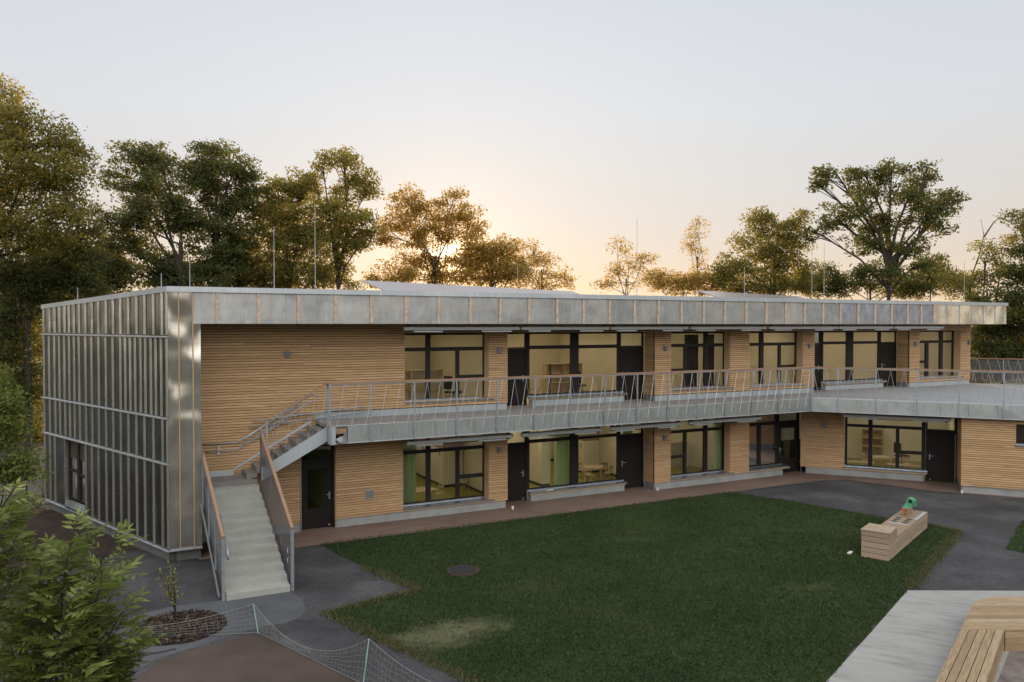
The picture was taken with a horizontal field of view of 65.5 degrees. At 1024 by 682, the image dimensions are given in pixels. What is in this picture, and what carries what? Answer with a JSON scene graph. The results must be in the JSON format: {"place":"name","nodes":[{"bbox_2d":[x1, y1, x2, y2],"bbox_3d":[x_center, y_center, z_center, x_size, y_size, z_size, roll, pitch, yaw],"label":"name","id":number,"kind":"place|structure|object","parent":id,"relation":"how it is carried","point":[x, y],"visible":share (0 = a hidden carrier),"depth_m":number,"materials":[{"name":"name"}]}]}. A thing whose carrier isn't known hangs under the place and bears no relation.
{"place":"outdoors","nodes":[
{"label":"outdoors","id":0,"kind":"place"},
{"bbox_2d":[0,462,43,494],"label":"street","id":1,"kind":"structure","parent":0,"point":[31,486],"depth_m":32.12,"materials":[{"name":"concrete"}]},
{"bbox_2d":[0,72,105,264],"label":"broadleaf tree","id":2,"kind":"object","parent":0,"point":[16,224],"visible":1,"depth_m":35.35,"materials":[{"name":"green plant"}]},
{"bbox_2d":[0,506,137,590],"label":"bare soil","id":3,"kind":"structure","parent":0,"point":[49,523],"depth_m":24.63,"materials":[{"name":"brown soil"}]},
{"bbox_2d":[0,464,53,640],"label":"ash sapling","id":4,"kind":"object","parent":3,"relation":"on","point":[12,513],"visible":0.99,"depth_m":8.20,"materials":[{"name":"green plant"}]},
{"bbox_2d":[0,362,54,487],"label":"broadleaf tree","id":5,"kind":"object","parent":3,"relation":"on","point":[8,408],"visible":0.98,"depth_m":19.46,"materials":[{"name":"green plant"}]},
{"bbox_2d":[115,592,305,670],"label":"pale paving","id":6,"kind":"structure","parent":0,"point":[280,608],"depth_m":17.96,"materials":[{"name":"grey concrete"}]},
{"bbox_2d":[129,608,226,645],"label":"bark mulch","id":7,"kind":"object","parent":6,"relation":"on","point":[169,616],"visible":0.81,"depth_m":17.16,"materials":[{"name":"brown wood"}]},
{"bbox_2d":[154,560,182,612],"bbox_3d":[-7.626,5.548,17.841,0.619,1.186,0.538,0,1,14],"label":"young shrub","id":8,"kind":"object","parent":7,"relation":"on","point":[173,599],"visible":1,"depth_m":17.82,"materials":[{"name":"green plant"}]},
{"bbox_2d":[132,633,357,681],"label":"clay court","id":9,"kind":"object","parent":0,"point":[254,657],"visible":0.94,"depth_m":15.16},
{"bbox_2d":[128,603,430,681],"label":"net fence","id":10,"kind":"object","parent":9,"relation":"on","point":[332,656],"visible":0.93,"depth_m":15.83,"materials":[{"name":"grey metal"}]},
{"bbox_2d":[0,479,1023,681],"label":"asphalt yard","id":11,"kind":"structure","parent":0,"point":[980,558],"depth_m":20.77,"materials":[{"name":"grey asphalt"}]},
{"bbox_2d":[0,506,169,681],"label":"ash sapling","id":12,"kind":"object","parent":11,"relation":"on","point":[95,655],"visible":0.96,"depth_m":8.62,"materials":[{"name":"green plant"}]},
{"bbox_2d":[200,382,364,601],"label":"exterior staircase","id":13,"kind":"structure","parent":11,"relation":"on","point":[240,537],"depth_m":21.43,"materials":[{"name":"concrete"}]},
{"bbox_2d":[0,329,1023,549],"bbox_3d":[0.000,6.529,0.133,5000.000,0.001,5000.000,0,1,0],"label":"ground","id":14,"kind":"structure","parent":0,"point":[787,448],"depth_m":41.38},
{"bbox_2d":[0,239,106,441],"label":"broadleaf tree","id":15,"kind":"object","parent":14,"relation":"on","point":[39,436],"visible":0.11,"depth_m":43.90,"materials":[{"name":"green plant"}]},
{"bbox_2d":[0,210,120,452],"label":"broadleaf tree","id":16,"kind":"object","parent":14,"relation":"on","point":[33,280],"visible":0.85,"depth_m":38.37,"materials":[{"name":"green plant"}]},
{"bbox_2d":[11,238,148,305],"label":"broadleaf tree","id":17,"kind":"object","parent":14,"relation":"on","point":[127,290],"visible":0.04,"depth_m":46.87,"materials":[{"name":"green plant"}]},
{"bbox_2d":[85,138,205,290],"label":"broadleaf tree","id":18,"kind":"object","parent":14,"relation":"on","point":[138,205],"visible":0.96,"depth_m":45.62,"materials":[{"name":"green plant"}]},
{"bbox_2d":[142,138,269,286],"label":"broadleaf tree","id":19,"kind":"object","parent":14,"relation":"on","point":[209,167],"visible":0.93,"depth_m":46.27,"materials":[{"name":"green plant"}]},
{"bbox_2d":[134,238,283,289],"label":"broadleaf tree","id":20,"kind":"object","parent":14,"relation":"on","point":[239,283],"visible":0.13,"depth_m":48.23,"materials":[{"name":"green plant"}]},
{"bbox_2d":[230,166,331,288],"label":"broadleaf tree","id":21,"kind":"object","parent":14,"relation":"on","point":[277,214],"visible":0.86,"depth_m":47.23,"materials":[{"name":"green plant"}]},
{"bbox_2d":[261,265,367,289],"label":"broadleaf tree","id":22,"kind":"object","parent":14,"relation":"on","point":[325,285],"visible":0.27,"depth_m":51.58,"materials":[{"name":"green plant"}]},
{"bbox_2d":[296,144,389,288],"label":"broadleaf tree","id":23,"kind":"object","parent":14,"relation":"on","point":[341,221],"visible":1,"depth_m":46.48,"materials":[{"name":"green plant"}]},
{"bbox_2d":[360,258,428,288],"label":"broadleaf tree","id":24,"kind":"object","parent":14,"relation":"on","point":[410,275],"visible":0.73,"depth_m":49.47,"materials":[{"name":"green plant"}]},
{"bbox_2d":[371,181,491,284],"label":"broadleaf tree","id":25,"kind":"object","parent":14,"relation":"on","point":[419,235],"visible":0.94,"depth_m":51.54,"materials":[{"name":"green plant"}]},
{"bbox_2d":[447,232,540,287],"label":"broadleaf tree","id":26,"kind":"object","parent":14,"relation":"on","point":[494,269],"visible":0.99,"depth_m":50.45,"materials":[{"name":"green plant"}]},
{"bbox_2d":[40,286,1023,560],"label":"school building","id":27,"kind":"structure","parent":14,"relation":"on","point":[148,394],"depth_m":27.42,"materials":[{"name":"wood"}]},
{"bbox_2d":[64,440,84,514],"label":"window","id":28,"kind":"structure","parent":27,"relation":"in","point":[76,466],"depth_m":26.59,"materials":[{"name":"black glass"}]},
{"bbox_2d":[301,460,333,529],"bbox_3d":[-6.213,4.904,25.404,1.060,2.120,0.161,-1,1,-27],"label":"door","id":29,"kind":"structure","parent":27,"relation":"in","point":[324,516],"depth_m":25.44,"materials":[{"name":"black metal"}]},
{"bbox_2d":[301,445,333,462],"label":"window","id":30,"kind":"structure","parent":27,"relation":"in","point":[332,446],"depth_m":25.49,"materials":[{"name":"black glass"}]},
{"bbox_2d":[361,280,418,290],"bbox_3d":[-4.239,-1.672,28.198,1.306,0.934,1.758,1,2,41],"label":"solar panel","id":31,"kind":"object","parent":27,"relation":"on","point":[390,286],"visible":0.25,"depth_m":28.10,"materials":[{"name":"white glass"}]},
{"bbox_2d":[403,439,415,502],"bbox_3d":[-3.540,4.523,27.205,0.530,2.650,0.216,-1,1,-27],"label":"curtain","id":32,"kind":"object","parent":27,"relation":"hanging from","point":[409,477],"visible":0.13,"depth_m":27.20,"materials":[{"name":"green fabric"}]},
{"bbox_2d":[405,369,443,399],"bbox_3d":[-3.955,1.728,30.823,2.720,1.200,0.385,-1,1,-27],"label":"shelf","id":33,"kind":"object","parent":27,"relation":"on","point":[420,386],"visible":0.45,"depth_m":31.22,"materials":[{"name":"beige paint"}]},
{"bbox_2d":[400,282,452,291],"bbox_3d":[-3.083,-1.699,29.511,1.306,0.934,1.758,1,2,41],"label":"solar panel","id":34,"kind":"object","parent":27,"relation":"on","point":[425,287],"visible":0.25,"depth_m":29.55,"materials":[{"name":"white glass"}]},
{"bbox_2d":[416,436,462,486],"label":"wall","id":35,"kind":"structure","parent":27,"relation":"on","point":[442,468],"depth_m":31.91,"materials":[{"name":"beige paint"}]},
{"bbox_2d":[403,434,494,510],"bbox_3d":[-2.210,4.430,27.451,3.380,2.395,0.456,-1,1,-27],"label":"window","id":36,"kind":"structure","parent":27,"relation":"in","point":[428,503],"depth_m":27.53,"materials":[{"name":"black metal"}]},
{"bbox_2d":[405,333,494,403],"bbox_3d":[-2.206,0.906,27.381,3.370,2.345,0.456,-1,1,-27],"label":"window","id":37,"kind":"structure","parent":27,"relation":"in","point":[427,348],"depth_m":27.48,"materials":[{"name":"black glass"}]},
{"bbox_2d":[444,376,461,397],"bbox_3d":[-2.160,1.814,29.070,0.546,1.100,0.593,1,2,42],"label":"office chair","id":38,"kind":"object","parent":27,"relation":"on","point":[448,385],"visible":0.55,"depth_m":28.84,"materials":[{"name":"black plastic"}]},
{"bbox_2d":[436,284,480,291],"bbox_3d":[-1.927,-1.725,30.825,1.306,0.934,1.758,1,2,41],"label":"solar panel","id":39,"kind":"object","parent":27,"relation":"on","point":[457,288],"visible":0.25,"depth_m":30.87,"materials":[{"name":"white glass"}]},
{"bbox_2d":[406,432,513,446],"bbox_3d":[-1.670,3.249,26.281,3.810,0.225,0.188,-1,1,-27],"label":"awning","id":40,"kind":"object","parent":27,"relation":"attached to","point":[442,441],"visible":1,"depth_m":26.18,"materials":[{"name":"grey metal"}]},
{"bbox_2d":[403,325,519,331],"bbox_3d":[-1.608,-0.411,26.239,4.130,0.225,0.188,-1,1,-27],"label":"awning","id":41,"kind":"object","parent":27,"relation":"attached to","point":[410,327],"visible":1,"depth_m":26.13,"materials":[{"name":"black metal"}]},
{"bbox_2d":[469,286,509,292],"bbox_3d":[-0.770,-1.752,32.138,1.306,0.934,1.758,1,2,41],"label":"solar panel","id":42,"kind":"object","parent":27,"relation":"on","point":[489,289],"visible":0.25,"depth_m":32.24,"materials":[{"name":"white glass"}]},
{"bbox_2d":[497,287,532,292],"bbox_3d":[0.386,-1.779,33.452,1.306,0.934,1.758,1,2,41],"label":"solar panel","id":43,"kind":"object","parent":27,"relation":"on","point":[512,290],"visible":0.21,"depth_m":33.55,"materials":[{"name":"white glass"}]},
{"bbox_2d":[506,443,526,501],"bbox_3d":[0.037,4.832,29.189,1.120,2.110,0.161,-1,1,-27],"label":"door","id":44,"kind":"structure","parent":27,"relation":"in","point":[517,453],"depth_m":29.27,"materials":[{"name":"black metal"}]},
{"bbox_2d":[507,348,526,405],"bbox_3d":[0.037,1.328,29.118,1.120,2.100,0.161,-1,1,-27],"label":"door","id":45,"kind":"structure","parent":27,"relation":"in","point":[517,360],"depth_m":29.20,"materials":[{"name":"black metal"}]},
{"bbox_2d":[508,430,549,486],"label":"wall","id":46,"kind":"structure","parent":27,"relation":"on","point":[539,463],"depth_m":31.93,"materials":[{"name":"beige paint"}]},
{"bbox_2d":[520,426,601,437],"bbox_3d":[1.760,3.213,28.050,3.270,0.225,0.188,-1,1,-27],"label":"awning","id":47,"kind":"object","parent":27,"relation":"attached to","point":[524,434],"visible":1,"depth_m":27.95,"materials":[{"name":"grey metal"}]},
{"bbox_2d":[554,428,568,484],"bbox_3d":[1.888,4.455,30.511,0.650,2.650,0.216,-1,1,-27],"label":"curtain","id":48,"kind":"object","parent":27,"relation":"hanging from","point":[561,462],"visible":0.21,"depth_m":30.48,"materials":[{"name":"green fabric"}]},
{"bbox_2d":[542,363,582,392],"bbox_3d":[2.173,1.607,34.320,1.820,1.300,0.385,-1,1,-27],"label":"shelf","id":49,"kind":"object","parent":27,"relation":"on","point":[560,368],"visible":0.54,"depth_m":34.31,"materials":[{"name":"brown wood"}]},
{"bbox_2d":[520,325,608,331],"bbox_3d":[1.894,-0.448,28.044,3.570,0.225,0.188,-1,1,-27],"label":"awning","id":50,"kind":"object","parent":27,"relation":"attached to","point":[560,328],"visible":1,"depth_m":27.90,"materials":[{"name":"grey metal"}]},
{"bbox_2d":[527,425,626,493],"bbox_3d":[2.510,4.381,30.341,4.340,2.435,0.346,-1,1,-27],"label":"window","id":51,"kind":"structure","parent":27,"relation":"in","point":[574,483],"depth_m":30.36,"materials":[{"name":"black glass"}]},
{"bbox_2d":[527,332,627,398],"bbox_3d":[2.510,0.882,30.270,4.340,2.435,0.346,-1,1,-27],"label":"window","id":52,"kind":"structure","parent":27,"relation":"in","point":[574,346],"depth_m":30.28,"materials":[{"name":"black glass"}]},
{"bbox_2d":[569,426,598,472],"bbox_3d":[2.959,4.603,35.679,0.812,2.255,2.200,-1,1,-27],"label":"cabinet","id":53,"kind":"object","parent":27,"relation":"on","point":[588,451],"visible":0.32,"depth_m":34.71,"materials":[{"name":"beige paint"}]},
{"bbox_2d":[619,434,642,487],"bbox_3d":[4.729,4.783,31.609,1.160,2.110,0.161,-1,1,-27],"label":"door","id":54,"kind":"structure","parent":27,"relation":"in","point":[630,446],"depth_m":31.61,"materials":[{"name":"black metal"}]},
{"bbox_2d":[618,347,643,399],"bbox_3d":[4.729,1.279,31.538,1.160,2.100,0.161,-1,1,-27],"label":"door","id":55,"kind":"structure","parent":27,"relation":"in","point":[631,359],"depth_m":31.54,"materials":[{"name":"black metal"}]},
{"bbox_2d":[619,332,643,346],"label":"window","id":56,"kind":"structure","parent":27,"relation":"in","point":[642,333],"depth_m":31.57,"materials":[{"name":"black metal"}]},
{"bbox_2d":[609,421,681,431],"bbox_3d":[5.004,3.179,29.723,3.270,0.225,0.188,-1,1,-27],"label":"awning","id":57,"kind":"object","parent":27,"relation":"attached to","point":[645,426],"visible":0.98,"depth_m":29.62,"materials":[{"name":"grey metal"}]},
{"bbox_2d":[609,325,688,330],"bbox_3d":[5.138,-0.482,29.717,3.550,0.225,0.188,-1,1,-27],"label":"awning","id":58,"kind":"object","parent":27,"relation":"attached to","point":[631,328],"visible":1,"depth_m":29.54,"materials":[{"name":"grey metal"}]},
{"bbox_2d":[316,383,1023,443],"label":"walkway","id":59,"kind":"structure","parent":27,"relation":"attached to","point":[864,399],"depth_m":29.94,"materials":[{"name":"concrete"}]},
{"bbox_2d":[328,366,1023,443],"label":"balcony railing","id":60,"kind":"object","parent":59,"relation":"attached to","point":[811,368],"visible":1,"depth_m":28.69,"materials":[{"name":"metal"}]},
{"bbox_2d":[969,358,1023,382],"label":"balcony railing","id":61,"kind":"object","parent":59,"relation":"on","point":[1012,364],"visible":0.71,"depth_m":41.43,"materials":[{"name":"metal"}]},
{"bbox_2d":[670,441,687,467],"bbox_3d":[6.807,5.154,35.770,2.520,1.150,0.385,-1,1,-27],"label":"shelf","id":62,"kind":"object","parent":27,"relation":"on","point":[676,448],"visible":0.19,"depth_m":36.24,"materials":[{"name":"beige paint"}]},
{"bbox_2d":[685,334,713,386],"bbox_3d":[7.783,0.979,33.029,1.600,2.500,0.060,-1,1,-27],"label":"curtain","id":63,"kind":"object","parent":27,"relation":"hanging from","point":[692,358],"visible":0.5,"depth_m":32.92,"materials":[{"name":"grey fabric"}]},
{"bbox_2d":[670,417,733,480],"bbox_3d":[7.672,4.327,32.547,3.300,2.395,0.456,-1,1,-27],"label":"window","id":64,"kind":"structure","parent":27,"relation":"in","point":[704,473],"depth_m":32.72,"materials":[{"name":"black metal"}]},
{"bbox_2d":[671,332,734,390],"bbox_3d":[7.672,0.802,32.476,3.300,2.345,0.456,-1,1,-27],"label":"window","id":65,"kind":"structure","parent":27,"relation":"in","point":[705,345],"depth_m":32.73,"materials":[{"name":"black metal"}]},
{"bbox_2d":[697,290,731,296],"bbox_3d":[9.642,-1.869,37.137,1.307,0.964,1.758,1,2,45],"label":"solar panel","id":66,"kind":"object","parent":27,"relation":"on","point":[714,294],"visible":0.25,"depth_m":37.08,"materials":[{"name":"grey glass"}]},
{"bbox_2d":[713,418,721,469],"bbox_3d":[8.671,4.393,33.558,0.500,2.650,0.216,-1,1,-27],"label":"curtain","id":67,"kind":"object","parent":27,"relation":"hanging from","point":[717,449],"visible":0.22,"depth_m":33.49,"materials":[{"name":"green fabric"}]},
{"bbox_2d":[687,415,761,425],"bbox_3d":[8.426,3.143,31.487,3.730,0.225,0.188,-1,1,-27],"label":"awning","id":68,"kind":"object","parent":27,"relation":"attached to","point":[725,420],"visible":1,"depth_m":31.36,"materials":[{"name":"grey metal"}]},
{"bbox_2d":[689,325,766,330],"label":"awning","id":69,"kind":"object","parent":27,"relation":"attached to","point":[694,327],"visible":1,"depth_m":31.35,"materials":[{"name":"grey metal"}]},
{"bbox_2d":[748,414,787,471],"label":"window","id":70,"kind":"structure","parent":27,"relation":"in","point":[763,433],"depth_m":34.39,"materials":[{"name":"black glass"}]},
{"bbox_2d":[749,331,805,387],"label":"window","id":71,"kind":"structure","parent":27,"relation":"in","point":[761,344],"depth_m":34.42,"materials":[{"name":"black metal"}]},
{"bbox_2d":[778,422,798,471],"bbox_3d":[12.151,4.678,35.042,1.300,2.180,0.161,-1,1,-27],"label":"door","id":72,"kind":"structure","parent":27,"relation":"in","point":[792,462],"depth_m":35.15,"materials":[{"name":"black metal"}]},
{"bbox_2d":[767,325,837,330],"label":"awning","id":73,"kind":"object","parent":27,"relation":"attached to","point":[772,327],"visible":1,"depth_m":33.24,"materials":[{"name":"grey metal"}]},
{"bbox_2d":[814,344,820,389],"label":"door","id":74,"kind":"structure","parent":27,"relation":"in","point":[817,355],"depth_m":36.29,"materials":[{"name":"black metal"}]},
{"bbox_2d":[820,331,886,384],"bbox_3d":[15.974,0.746,37.213,4.200,2.425,0.346,-1,1,-27],"label":"window","id":75,"kind":"structure","parent":27,"relation":"in","point":[848,342],"depth_m":37.19,"materials":[{"name":"black metal"}]},
{"bbox_2d":[837,325,893,329],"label":"awning","id":76,"kind":"object","parent":27,"relation":"attached to","point":[841,327],"visible":1,"depth_m":34.98,"materials":[{"name":"grey metal"}]},
{"bbox_2d":[861,428,882,461],"bbox_3d":[17.126,4.936,37.864,0.920,1.500,0.385,1,1,25],"label":"shelf","id":77,"kind":"object","parent":27,"relation":"on","point":[877,447],"visible":0.82,"depth_m":37.93,"materials":[{"name":"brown wood"}]},
{"bbox_2d":[843,413,926,473],"bbox_3d":[15.757,4.283,33.691,3.240,2.375,0.266,1,1,25],"label":"window","id":78,"kind":"structure","parent":27,"relation":"in","point":[870,425],"depth_m":33.57,"materials":[{"name":"black metal"}]},
{"bbox_2d":[879,343,896,385],"bbox_3d":[18.158,1.138,38.463,1.180,2.100,0.161,-1,1,-27],"label":"door","id":79,"kind":"structure","parent":27,"relation":"in","point":[888,351],"depth_m":38.47,"materials":[{"name":"black metal"}]},
{"bbox_2d":[843,413,950,422],"bbox_3d":[15.522,3.108,32.222,3.940,0.225,0.188,1,1,25],"label":"awning","id":80,"kind":"object","parent":27,"relation":"attached to","point":[902,418],"visible":0.97,"depth_m":32.11,"materials":[{"name":"grey metal"}]},
{"bbox_2d":[893,325,943,329],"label":"awning","id":81,"kind":"object","parent":27,"relation":"attached to","point":[939,327],"visible":1,"depth_m":36.63,"materials":[{"name":"grey metal"}]},
{"bbox_2d":[925,430,956,482],"bbox_3d":[17.736,4.758,32.861,1.180,2.110,0.161,1,1,25],"label":"door","id":82,"kind":"structure","parent":27,"relation":"in","point":[940,445],"depth_m":32.87,"materials":[{"name":"black metal"}]},
{"bbox_2d":[919,331,963,378],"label":"window","id":83,"kind":"structure","parent":27,"relation":"in","point":[926,342],"depth_m":39.67,"materials":[{"name":"black metal"}]},
{"bbox_2d":[1015,425,1023,446],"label":"window","id":84,"kind":"structure","parent":27,"relation":"in","point":[1018,427],"depth_m":30.07,"materials":[{"name":"black metal"}]},
{"bbox_2d":[513,238,579,289],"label":"broadleaf tree","id":85,"kind":"object","parent":14,"relation":"on","point":[537,260],"visible":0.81,"depth_m":55.58,"materials":[{"name":"plant"}]},
{"bbox_2d":[589,235,663,294],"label":"broadleaf tree","id":86,"kind":"object","parent":14,"relation":"on","point":[618,274],"visible":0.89,"depth_m":55.72,"materials":[{"name":"green plant"}]},
{"bbox_2d":[642,267,732,296],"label":"broadleaf tree","id":87,"kind":"object","parent":14,"relation":"on","point":[688,283],"visible":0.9,"depth_m":54.35,"materials":[{"name":"green plant"}]},
{"bbox_2d":[678,214,710,273],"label":"broadleaf tree","id":88,"kind":"object","parent":14,"relation":"on","point":[691,248],"visible":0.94,"depth_m":56.73,"materials":[{"name":"plant"}]},
{"bbox_2d":[704,205,830,294],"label":"broadleaf tree","id":89,"kind":"object","parent":14,"relation":"on","point":[725,272],"visible":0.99,"depth_m":53.51,"materials":[{"name":"green plant"}]},
{"bbox_2d":[716,272,828,298],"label":"broadleaf tree","id":90,"kind":"object","parent":14,"relation":"on","point":[738,287],"visible":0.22,"depth_m":57.42,"materials":[{"name":"green plant"}]},
{"bbox_2d":[796,156,971,299],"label":"broadleaf tree","id":91,"kind":"object","parent":14,"relation":"on","point":[913,194],"visible":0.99,"depth_m":51.51,"materials":[{"name":"green plant"}]},
{"bbox_2d":[809,251,961,299],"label":"broadleaf tree","id":92,"kind":"object","parent":14,"relation":"on","point":[836,285],"visible":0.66,"depth_m":55.60,"materials":[{"name":"green plant"}]},
{"bbox_2d":[871,260,982,301],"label":"broadleaf tree","id":93,"kind":"object","parent":14,"relation":"on","point":[949,289],"visible":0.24,"depth_m":57.77,"materials":[{"name":"green plant"}]},
{"bbox_2d":[928,233,1022,357],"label":"broadleaf tree","id":94,"kind":"object","parent":14,"relation":"on","point":[946,279],"visible":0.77,"depth_m":49.68,"materials":[{"name":"green plant"}]},
{"bbox_2d":[961,282,1023,383],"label":"broadleaf tree","id":95,"kind":"object","parent":14,"relation":"on","point":[989,343],"visible":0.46,"depth_m":48.49,"materials":[{"name":"green plant"}]},
{"bbox_2d":[972,208,1023,327],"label":"broadleaf tree","id":96,"kind":"object","parent":14,"relation":"on","point":[1014,300],"visible":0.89,"depth_m":46.88,"materials":[{"name":"green plant"}]},
{"bbox_2d":[0,0,1023,325],"label":"sky","id":97,"kind":"structure","parent":0,"point":[577,125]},
{"bbox_2d":[198,471,1023,559],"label":"brown path","id":98,"kind":"structure","parent":0,"point":[332,534],"depth_m":28.81,"materials":[{"name":"brown brick"}]},
{"bbox_2d":[317,491,966,681],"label":"lawn","id":99,"kind":"structure","parent":0,"point":[461,629],"depth_m":19.80,"materials":[{"name":"plant"}]},
{"bbox_2d":[447,565,479,576],"bbox_3d":[-1.285,6.059,20.978,0.860,0.092,0.860,0,1,0],"label":"manhole cover","id":100,"kind":"object","parent":99,"relation":"on","point":[462,570],"visible":1,"depth_m":20.87,"materials":[{"name":"grey metal"}]},
{"bbox_2d":[860,510,927,560],"bbox_3d":[11.543,5.625,23.903,0.760,0.779,4.700,1,2,39],"label":"play table box","id":101,"kind":"object","parent":99,"relation":"on","point":[891,537],"visible":0.99,"depth_m":22.48,"materials":[{"name":"wood"}]},
{"bbox_2d":[901,497,916,516],"bbox_3d":[12.663,5.229,25.331,0.224,0.491,1.363,1,2,39],"label":"marble chute","id":102,"kind":"object","parent":101,"relation":"on","point":[910,503],"visible":1,"depth_m":25.27,"materials":[{"name":"green paint"}]},
{"bbox_2d":[826,590,1023,681],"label":"concrete slab","id":103,"kind":"structure","parent":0,"point":[912,636],"depth_m":16.39,"materials":[{"name":"grey concrete"}]},
{"bbox_2d":[936,596,1023,681],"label":"bench platform","id":104,"kind":"structure","parent":103,"relation":"on","point":[991,631],"depth_m":15.56,"materials":[{"name":"brown wood"}]},
{"bbox_2d":[998,651,1023,681],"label":"sunken pit","id":105,"kind":"object","parent":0,"point":[1013,669],"visible":1,"depth_m":15.04,"materials":[{"name":"beige sand"}]},
{"bbox_2d":[1004,521,1023,552],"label":"lawn corner patch","id":106,"kind":"object","parent":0,"point":[1018,535],"visible":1,"depth_m":24.02,"materials":[{"name":"plant"}]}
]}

